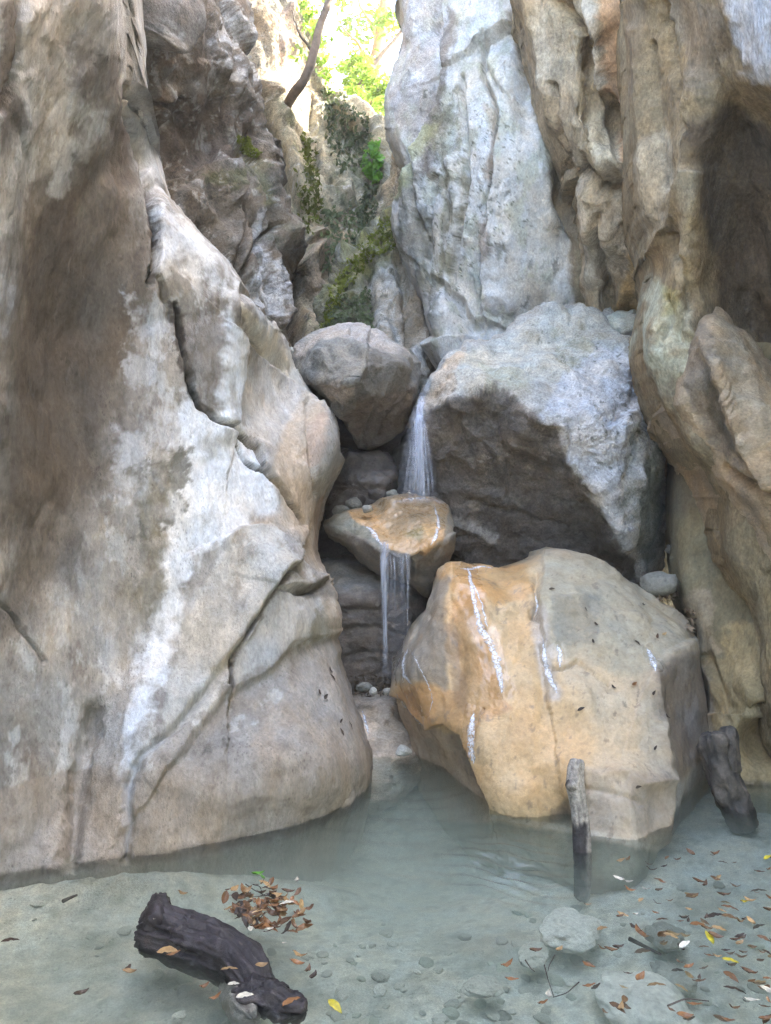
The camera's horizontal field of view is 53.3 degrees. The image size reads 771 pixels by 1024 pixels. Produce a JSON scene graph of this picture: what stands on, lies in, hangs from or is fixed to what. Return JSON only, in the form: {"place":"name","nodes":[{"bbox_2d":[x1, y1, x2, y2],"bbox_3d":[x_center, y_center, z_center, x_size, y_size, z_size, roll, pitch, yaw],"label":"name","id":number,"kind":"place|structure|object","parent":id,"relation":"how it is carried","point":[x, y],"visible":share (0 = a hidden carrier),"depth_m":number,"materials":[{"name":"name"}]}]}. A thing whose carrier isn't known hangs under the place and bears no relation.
{"place":"outdoors","nodes":[
{"label":"outdoors","id":0,"kind":"place"},
{"bbox_2d":[0,0,372,890],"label":"cliff","id":1,"kind":"structure","parent":0,"point":[172,460],"depth_m":3.74,"materials":[{"name":"stone"}]},
{"bbox_2d":[142,0,307,340],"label":"cliff","id":2,"kind":"structure","parent":0,"point":[227,196],"depth_m":5.90,"materials":[{"name":"stone"}]},
{"bbox_2d":[236,135,262,157],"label":"moss","id":3,"kind":"object","parent":2,"relation":"attached to","point":[246,144],"visible":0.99,"depth_m":6.33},
{"bbox_2d":[247,0,400,358],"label":"cliff","id":4,"kind":"structure","parent":0,"point":[279,70],"depth_m":9.23,"materials":[{"name":"stone"}]},
{"bbox_2d":[284,0,333,107],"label":"tree","id":5,"kind":"object","parent":4,"relation":"on","point":[296,89],"visible":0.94,"depth_m":8.88,"materials":[{"name":"grey plant"}]},
{"bbox_2d":[293,131,324,235],"bbox_3d":[-0.854,-3.757,8.681,0.379,1.820,1.555,0,0,0],"label":"ivy","id":6,"kind":"object","parent":4,"relation":"attached to","point":[310,168],"visible":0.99,"depth_m":8.45,"materials":[{"name":"plant"}]},
{"bbox_2d":[296,0,337,93],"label":"tree","id":7,"kind":"object","parent":4,"relation":"attached to","point":[322,59],"visible":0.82,"depth_m":10.06,"materials":[{"name":"green plant"}]},
{"bbox_2d":[320,198,369,272],"bbox_3d":[-0.457,-3.110,8.481,0.598,1.261,1.447,0,0,0],"label":"ivy","id":8,"kind":"object","parent":4,"relation":"attached to","point":[329,213],"visible":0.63,"depth_m":8.76,"materials":[{"name":"green plant"}]},
{"bbox_2d":[318,286,374,327],"bbox_3d":[-0.400,-1.878,7.330,0.635,0.667,0.543,0,0,0],"label":"ivy","id":9,"kind":"object","parent":4,"relation":"attached to","point":[350,307],"visible":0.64,"depth_m":7.30,"materials":[{"name":"green plant"}]},
{"bbox_2d":[320,87,373,173],"bbox_3d":[-0.507,-4.886,9.766,0.584,1.701,1.324,0,0,-18],"label":"ivy","id":10,"kind":"object","parent":4,"relation":"attached to","point":[348,133],"visible":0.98,"depth_m":9.76,"materials":[{"name":"green plant"}]},
{"bbox_2d":[321,0,399,115],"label":"tree","id":11,"kind":"object","parent":4,"relation":"on","point":[383,17],"visible":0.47,"depth_m":13.80,"materials":[{"name":"green plant"}]},
{"bbox_2d":[351,182,378,244],"bbox_3d":[-0.235,-3.470,8.929,0.329,1.042,0.804,0,0,0],"label":"ivy","id":12,"kind":"object","parent":4,"relation":"attached to","point":[367,194],"visible":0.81,"depth_m":8.96,"materials":[{"name":"green plant"}]},
{"bbox_2d":[333,30,401,113],"bbox_3d":[-0.362,-6.867,12.080,1.135,1.958,1.500,0,0,-44],"label":"tree","id":13,"kind":"object","parent":4,"relation":"on","point":[360,79],"visible":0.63,"depth_m":11.87,"materials":[{"name":"green plant"}]},
{"bbox_2d":[360,137,384,183],"bbox_3d":[-0.174,-4.221,9.299,0.245,0.623,0.499,0,0,-27],"label":"ivy","id":14,"kind":"object","parent":4,"relation":"attached to","point":[369,169],"visible":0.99,"depth_m":9.23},
{"bbox_2d":[311,0,401,113],"label":"sky","id":15,"kind":"structure","parent":0,"point":[339,45],"materials":[{"name":"white"}]},
{"bbox_2d":[318,407,429,596],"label":"bedrock","id":16,"kind":"structure","parent":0,"point":[328,547],"depth_m":6.48,"materials":[{"name":"stone"}]},
{"bbox_2d":[324,447,398,518],"bbox_3d":[-0.224,-0.235,6.176,0.658,0.595,0.897,0,0,0],"label":"boulder","id":17,"kind":"object","parent":16,"relation":"on","point":[367,477],"visible":0.72,"depth_m":5.83,"materials":[{"name":"stone"}]},
{"bbox_2d":[292,322,421,450],"bbox_3d":[-0.221,-0.995,5.900,1.001,1.042,1.516,0,0,0],"label":"boulder","id":18,"kind":"object","parent":17,"relation":"on","point":[361,379],"visible":0.99,"depth_m":5.48,"materials":[{"name":"stone"}]},
{"bbox_2d":[312,201,435,406],"bbox_3d":[-0.114,-1.941,8.101,1.792,2.720,2.305,0,0,0],"label":"boulder","id":19,"kind":"object","parent":16,"relation":"on","point":[397,309],"visible":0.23,"depth_m":7.53,"materials":[{"name":"stone"}]},
{"bbox_2d":[320,258,351,328],"bbox_3d":[-0.511,-2.127,7.578,0.282,0.863,0.700,0,0,24],"label":"moss","id":20,"kind":"object","parent":19,"relation":"attached to","point":[338,288],"visible":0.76,"depth_m":7.52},
{"bbox_2d":[322,215,395,327],"bbox_3d":[-0.245,-2.379,7.611,0.660,1.390,0.914,0,0,19],"label":"moss","id":21,"kind":"object","parent":19,"relation":"on","point":[388,234],"visible":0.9,"depth_m":7.62,"materials":[{"name":"plant"}]},
{"bbox_2d":[414,301,665,585],"bbox_3d":[1.213,-0.509,5.867,2.018,2.442,1.870,0,0,0],"label":"boulder","id":22,"kind":"object","parent":16,"relation":"on","point":[534,434],"visible":0.91,"depth_m":5.38,"materials":[{"name":"stone"}]},
{"bbox_2d":[416,405,421,484],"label":"waterfall","id":23,"kind":"structure","parent":22,"relation":"on","point":[419,415],"depth_m":5.17,"materials":[{"name":"liquid"}]},
{"bbox_2d":[607,309,635,335],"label":"boulder","id":24,"kind":"object","parent":22,"relation":"on","point":[621,322],"visible":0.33,"depth_m":6.04,"materials":[{"name":"stone"}]},
{"bbox_2d":[0,786,770,1023],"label":"pool bed","id":25,"kind":"object","parent":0,"point":[408,874],"visible":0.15,"depth_m":3.12,"materials":[{"name":"sand"}]},
{"bbox_2d":[29,900,45,906],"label":"pebble","id":26,"kind":"object","parent":25,"relation":"on","point":[36,903],"visible":1,"depth_m":3.09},
{"bbox_2d":[116,926,131,935],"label":"pebble","id":27,"kind":"object","parent":25,"relation":"on","point":[124,931],"visible":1,"depth_m":3.03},
{"bbox_2d":[149,967,162,981],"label":"pebble","id":28,"kind":"object","parent":25,"relation":"on","point":[155,975],"visible":1,"depth_m":2.78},
{"bbox_2d":[172,1010,185,1019],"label":"pebble","id":29,"kind":"object","parent":25,"relation":"on","point":[181,1014],"visible":0.94,"depth_m":2.54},
{"bbox_2d":[175,973,192,984],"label":"pebble","id":30,"kind":"object","parent":25,"relation":"on","point":[182,978],"visible":0.85,"depth_m":2.76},
{"bbox_2d":[267,948,275,955],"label":"pebble","id":31,"kind":"object","parent":25,"relation":"on","point":[271,951],"visible":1,"depth_m":2.98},
{"bbox_2d":[299,952,314,959],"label":"pebble","id":32,"kind":"object","parent":25,"relation":"on","point":[310,956],"visible":0.83,"depth_m":2.96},
{"bbox_2d":[316,950,328,957],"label":"pebble","id":33,"kind":"object","parent":25,"relation":"on","point":[322,954],"visible":1,"depth_m":2.98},
{"bbox_2d":[321,970,331,977],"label":"pebble","id":34,"kind":"object","parent":25,"relation":"on","point":[326,974],"visible":1,"depth_m":2.81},
{"bbox_2d":[330,1011,342,1021],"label":"pebble","id":35,"kind":"object","parent":25,"relation":"on","point":[336,1016],"visible":0.98,"depth_m":2.57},
{"bbox_2d":[334,988,347,1000],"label":"pebble","id":36,"kind":"object","parent":25,"relation":"on","point":[341,994],"visible":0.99,"depth_m":2.69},
{"bbox_2d":[373,983,385,996],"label":"pebble","id":37,"kind":"object","parent":25,"relation":"on","point":[379,989],"visible":1,"depth_m":2.72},
{"bbox_2d":[371,973,387,982],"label":"pebble","id":38,"kind":"object","parent":25,"relation":"on","point":[379,977],"visible":1,"depth_m":2.80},
{"bbox_2d":[377,969,389,979],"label":"pebble","id":39,"kind":"object","parent":25,"relation":"on","point":[385,973],"visible":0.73,"depth_m":2.84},
{"bbox_2d":[379,929,392,937],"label":"pebble","id":40,"kind":"object","parent":25,"relation":"on","point":[387,933],"visible":0.84,"depth_m":3.25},
{"bbox_2d":[353,692,420,814],"bbox_3d":[0.008,1.515,5.076,0.706,0.605,1.235,0,0,0],"label":"boulder","id":41,"kind":"object","parent":25,"relation":"on","point":[393,780],"visible":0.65,"depth_m":4.73,"materials":[{"name":"limestone"}]},
{"bbox_2d":[356,682,371,691],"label":"stone","id":42,"kind":"object","parent":41,"relation":"on","point":[364,686],"visible":0.94,"depth_m":4.97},
{"bbox_2d":[369,687,376,695],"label":"stone","id":43,"kind":"object","parent":41,"relation":"on","point":[373,691],"visible":1,"depth_m":4.87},
{"bbox_2d":[321,554,428,694],"bbox_3d":[-0.091,0.817,5.627,0.873,0.998,1.047,0,0,0],"label":"boulder","id":44,"kind":"object","parent":41,"relation":"on","point":[380,616],"visible":0.67,"depth_m":5.25,"materials":[{"name":"stone"}]},
{"bbox_2d":[351,674,390,696],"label":"pebbles","id":45,"kind":"object","parent":44,"relation":"on","point":[355,679],"visible":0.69,"depth_m":5.25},
{"bbox_2d":[323,492,455,598],"bbox_3d":[0.017,0.227,5.532,0.935,0.748,1.238,0,0,0],"label":"boulder","id":46,"kind":"object","parent":44,"relation":"on","point":[404,527],"visible":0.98,"depth_m":5.16,"materials":[{"name":"stone"}]},
{"bbox_2d":[332,505,349,514],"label":"stone","id":47,"kind":"object","parent":46,"relation":"on","point":[338,509],"visible":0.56,"depth_m":5.46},
{"bbox_2d":[345,497,361,508],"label":"stone","id":48,"kind":"object","parent":46,"relation":"on","point":[353,502],"visible":0.83,"depth_m":5.55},
{"bbox_2d":[362,505,372,512],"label":"stone","id":49,"kind":"object","parent":46,"relation":"on","point":[367,508],"visible":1,"depth_m":5.27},
{"bbox_2d":[382,547,385,582],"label":"waterfall","id":50,"kind":"structure","parent":46,"relation":"on","point":[383,559],"depth_m":4.82,"materials":[{"name":"liquid"}]},
{"bbox_2d":[386,489,397,495],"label":"stone","id":51,"kind":"object","parent":46,"relation":"on","point":[391,492],"visible":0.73,"depth_m":5.72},
{"bbox_2d":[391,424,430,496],"bbox_3d":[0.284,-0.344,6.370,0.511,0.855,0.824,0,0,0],"label":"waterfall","id":52,"kind":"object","parent":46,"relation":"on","point":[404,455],"visible":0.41,"depth_m":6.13,"materials":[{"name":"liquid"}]},
{"bbox_2d":[396,745,411,755],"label":"stone","id":53,"kind":"object","parent":41,"relation":"on","point":[403,750],"visible":1,"depth_m":4.59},
{"bbox_2d":[393,982,404,989],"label":"pebble","id":54,"kind":"object","parent":25,"relation":"on","point":[398,985],"visible":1,"depth_m":2.75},
{"bbox_2d":[418,957,433,967],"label":"pebble","id":55,"kind":"object","parent":25,"relation":"on","point":[426,962],"visible":1,"depth_m":2.92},
{"bbox_2d":[433,966,443,973],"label":"pebble","id":56,"kind":"object","parent":25,"relation":"on","point":[438,969],"visible":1,"depth_m":2.86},
{"bbox_2d":[431,1013,449,1022],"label":"pebble","id":57,"kind":"object","parent":25,"relation":"on","point":[437,1016],"visible":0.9,"depth_m":2.57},
{"bbox_2d":[442,1007,459,1019],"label":"pebble","id":58,"kind":"object","parent":25,"relation":"on","point":[451,1013],"visible":1,"depth_m":2.59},
{"bbox_2d":[443,999,461,1008],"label":"pebble","id":59,"kind":"object","parent":25,"relation":"on","point":[455,1003],"visible":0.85,"depth_m":2.63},
{"bbox_2d":[457,933,471,940],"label":"pebble","id":60,"kind":"object","parent":25,"relation":"on","point":[464,937],"visible":1,"depth_m":3.17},
{"bbox_2d":[474,998,485,1008],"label":"pebble","id":61,"kind":"object","parent":25,"relation":"on","point":[480,1003],"visible":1,"depth_m":2.64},
{"bbox_2d":[460,974,504,997],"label":"sunken rock","id":62,"kind":"object","parent":25,"relation":"on","point":[477,986],"visible":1,"depth_m":2.60,"materials":[{"name":"stone"}]},
{"bbox_2d":[484,1008,499,1021],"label":"pebble","id":63,"kind":"object","parent":25,"relation":"on","point":[492,1014],"visible":0.94,"depth_m":2.57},
{"bbox_2d":[496,936,507,944],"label":"pebble","id":64,"kind":"object","parent":25,"relation":"on","point":[501,940],"visible":1,"depth_m":3.10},
{"bbox_2d":[498,1010,511,1020],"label":"pebble","id":65,"kind":"object","parent":25,"relation":"on","point":[504,1014],"visible":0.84,"depth_m":2.56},
{"bbox_2d":[512,909,525,915],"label":"pebble","id":66,"kind":"object","parent":25,"relation":"on","point":[519,912],"visible":0.89,"depth_m":3.41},
{"bbox_2d":[518,986,530,993],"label":"pebble","id":67,"kind":"object","parent":25,"relation":"on","point":[523,989],"visible":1,"depth_m":2.72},
{"bbox_2d":[520,974,530,981],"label":"pebble","id":68,"kind":"object","parent":25,"relation":"on","point":[525,977],"visible":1,"depth_m":2.80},
{"bbox_2d":[517,941,548,968],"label":"sunken rock","id":69,"kind":"object","parent":25,"relation":"on","point":[534,959],"visible":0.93,"depth_m":2.78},
{"bbox_2d":[533,1013,550,1023],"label":"pebble","id":70,"kind":"object","parent":25,"relation":"on","point":[541,1018],"visible":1,"depth_m":2.54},
{"bbox_2d":[541,1007,550,1014],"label":"pebble","id":71,"kind":"object","parent":25,"relation":"on","point":[546,1010],"visible":0.92,"depth_m":2.60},
{"bbox_2d":[389,547,710,893],"bbox_3d":[1.011,1.105,4.714,1.979,1.726,2.577,0,0,0],"label":"boulder","id":72,"kind":"object","parent":25,"relation":"on","point":[503,801],"visible":0.96,"depth_m":4.11,"materials":[{"name":"stone"}]},
{"bbox_2d":[468,714,474,763],"bbox_3d":[0.448,1.172,4.000,0.051,0.244,0.131,0,0,0],"label":"trickle","id":73,"kind":"object","parent":72,"relation":"on","point":[470,732],"visible":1,"depth_m":3.99,"materials":[{"name":"white"}]},
{"bbox_2d":[467,568,502,692],"bbox_3d":[0.539,0.653,4.463,0.107,0.603,0.853,0,0,-9],"label":"trickle","id":74,"kind":"object","parent":72,"relation":"on","point":[489,642],"visible":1,"depth_m":4.28,"materials":[{"name":"white"}]},
{"bbox_2d":[542,641,556,692],"bbox_3d":[0.873,0.824,4.155,0.061,0.244,0.300,0,0,0],"label":"trickle","id":75,"kind":"object","parent":72,"relation":"on","point":[547,671],"visible":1,"depth_m":4.10,"materials":[{"name":"white"}]},
{"bbox_2d":[639,571,679,596],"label":"stone","id":76,"kind":"object","parent":72,"relation":"on","point":[661,583],"visible":0.94,"depth_m":4.89,"materials":[{"name":"stone"}]},
{"bbox_2d":[656,591,678,601],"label":"leaf litter","id":77,"kind":"object","parent":72,"relation":"on","point":[660,598],"visible":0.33,"depth_m":5.09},
{"bbox_2d":[684,608,696,633],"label":"leaf litter","id":78,"kind":"object","parent":72,"relation":"on","point":[690,627],"visible":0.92,"depth_m":4.78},
{"bbox_2d":[549,974,564,986],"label":"pebble","id":79,"kind":"object","parent":25,"relation":"on","point":[557,980],"visible":1,"depth_m":2.77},
{"bbox_2d":[539,907,601,954],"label":"sunken rock","id":80,"kind":"object","parent":25,"relation":"on","point":[572,930],"visible":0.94,"depth_m":2.92,"materials":[{"name":"stone"}]},
{"bbox_2d":[566,993,576,1000],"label":"pebble","id":81,"kind":"object","parent":25,"relation":"on","point":[570,997],"visible":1,"depth_m":2.67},
{"bbox_2d":[569,954,584,965],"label":"pebble","id":82,"kind":"object","parent":25,"relation":"on","point":[576,960],"visible":0.92,"depth_m":2.91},
{"bbox_2d":[594,1017,609,1023],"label":"pebble","id":83,"kind":"object","parent":25,"relation":"on","point":[602,1020],"visible":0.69,"depth_m":2.53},
{"bbox_2d":[595,970,703,1023],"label":"sunken rock","id":84,"kind":"object","parent":25,"relation":"on","point":[645,1003],"visible":0.85,"depth_m":2.49,"materials":[{"name":"stone"}]},
{"bbox_2d":[644,921,685,952],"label":"sunken rock","id":85,"kind":"object","parent":25,"relation":"on","point":[653,938],"visible":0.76,"depth_m":2.90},
{"bbox_2d":[649,960,697,995],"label":"sunken rock","id":86,"kind":"object","parent":25,"relation":"on","point":[682,978],"visible":0.66,"depth_m":2.65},
{"bbox_2d":[692,992,711,1005],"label":"pebble","id":87,"kind":"object","parent":25,"relation":"on","point":[697,995],"visible":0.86,"depth_m":2.63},
{"bbox_2d":[713,881,725,888],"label":"pebble","id":88,"kind":"object","parent":25,"relation":"on","point":[718,885],"visible":1,"depth_m":3.39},
{"bbox_2d":[696,725,758,833],"bbox_3d":[1.752,1.370,3.936,0.281,0.531,0.180,0,0,43],"label":"stump","id":89,"kind":"object","parent":25,"relation":"on","point":[719,753],"visible":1,"depth_m":3.89,"materials":[{"name":"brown wood"}]},
{"bbox_2d":[746,942,764,949],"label":"pebble","id":90,"kind":"object","parent":25,"relation":"on","point":[760,946],"visible":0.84,"depth_m":2.94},
{"bbox_2d":[747,982,766,993],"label":"pebble","id":91,"kind":"object","parent":25,"relation":"on","point":[753,987],"visible":0.89,"depth_m":2.68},
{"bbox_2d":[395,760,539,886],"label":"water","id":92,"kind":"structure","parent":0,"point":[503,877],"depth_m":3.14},
{"bbox_2d":[73,988,88,994],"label":"fallen leaf","id":93,"kind":"object","parent":92,"relation":"on","point":[79,992],"visible":1,"depth_m":2.39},
{"bbox_2d":[134,892,307,1023],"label":"driftwood log","id":94,"kind":"object","parent":92,"relation":"on","point":[208,947],"visible":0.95,"depth_m":2.54,"materials":[{"name":"black wood"}]},
{"bbox_2d":[156,946,177,952],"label":"fallen leaf","id":95,"kind":"object","parent":94,"relation":"on","point":[167,949],"visible":1,"depth_m":2.49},
{"bbox_2d":[235,991,253,997],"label":"fallen leaf","id":96,"kind":"object","parent":94,"relation":"on","point":[242,994],"visible":1,"depth_m":2.29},
{"bbox_2d":[282,996,299,1005],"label":"fallen leaf","id":97,"kind":"object","parent":94,"relation":"on","point":[288,1000],"visible":1,"depth_m":2.26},
{"bbox_2d":[221,890,228,903],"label":"fallen leaf","id":98,"kind":"object","parent":92,"relation":"on","point":[225,897],"visible":1,"depth_m":2.95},
{"bbox_2d":[241,915,248,928],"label":"fallen leaf","id":99,"kind":"object","parent":92,"relation":"on","point":[245,921],"visible":0.96,"depth_m":2.80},
{"bbox_2d":[296,923,313,930],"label":"fallen leaf","id":100,"kind":"object","parent":92,"relation":"on","point":[303,926],"visible":0.99,"depth_m":2.78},
{"bbox_2d":[328,999,341,1013],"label":"fallen leaf","id":101,"kind":"object","parent":92,"relation":"on","point":[334,1004],"visible":1,"depth_m":2.33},
{"bbox_2d":[565,758,591,902],"bbox_3d":[0.862,1.410,3.417,0.106,0.574,0.226,0,0,0],"label":"stick","id":102,"kind":"object","parent":92,"relation":"in","point":[580,819],"visible":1,"depth_m":3.41,"materials":[{"name":"grey wood"}]},
{"bbox_2d":[609,1001,624,1012],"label":"fallen leaf","id":103,"kind":"object","parent":92,"relation":"on","point":[614,1004],"visible":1,"depth_m":2.33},
{"bbox_2d":[635,971,644,979],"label":"fallen leaf","id":104,"kind":"object","parent":92,"relation":"on","point":[641,975],"visible":1,"depth_m":2.47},
{"bbox_2d":[635,924,645,936],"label":"fallen leaf","id":105,"kind":"object","parent":92,"relation":"on","point":[638,929],"visible":1,"depth_m":2.73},
{"bbox_2d":[628,937,661,955],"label":"twig","id":106,"kind":"object","parent":92,"relation":"in","point":[634,941],"visible":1,"depth_m":2.75,"materials":[{"name":"wood"}]},
{"bbox_2d":[677,1011,693,1017],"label":"fallen leaf","id":107,"kind":"object","parent":92,"relation":"on","point":[684,1014],"visible":1,"depth_m":2.28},
{"bbox_2d":[667,998,708,1006],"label":"twig","id":108,"kind":"object","parent":92,"relation":"on","point":[673,1003],"visible":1,"depth_m":2.35,"materials":[{"name":"wood"}]},
{"bbox_2d":[705,930,713,943],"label":"fallen leaf","id":109,"kind":"object","parent":92,"relation":"on","point":[709,937],"visible":1,"depth_m":2.70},
{"bbox_2d":[708,931,723,937],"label":"fallen leaf","id":110,"kind":"object","parent":92,"relation":"on","point":[714,934],"visible":1,"depth_m":2.71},
{"bbox_2d":[723,971,738,982],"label":"fallen leaf","id":111,"kind":"object","parent":92,"relation":"on","point":[730,975],"visible":1,"depth_m":2.48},
{"bbox_2d":[384,0,584,368],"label":"cliff","id":112,"kind":"structure","parent":0,"point":[484,230],"depth_m":6.68,"materials":[{"name":"stone"}]},
{"bbox_2d":[510,0,674,607],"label":"cliff","id":113,"kind":"structure","parent":0,"point":[568,52],"depth_m":5.65,"materials":[{"name":"stone"}]},
{"bbox_2d":[616,0,770,757],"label":"cliff","id":114,"kind":"structure","parent":0,"point":[694,82],"depth_m":4.37,"materials":[{"name":"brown stone"}]},
{"bbox_2d":[665,342,770,814],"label":"cliff","id":115,"kind":"structure","parent":0,"point":[726,634],"depth_m":4.57,"materials":[{"name":"stone"}]},
{"bbox_2d":[647,306,770,572],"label":"boulder","id":116,"kind":"object","parent":115,"relation":"on","point":[722,398],"visible":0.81,"depth_m":4.14,"materials":[{"name":"stone"}]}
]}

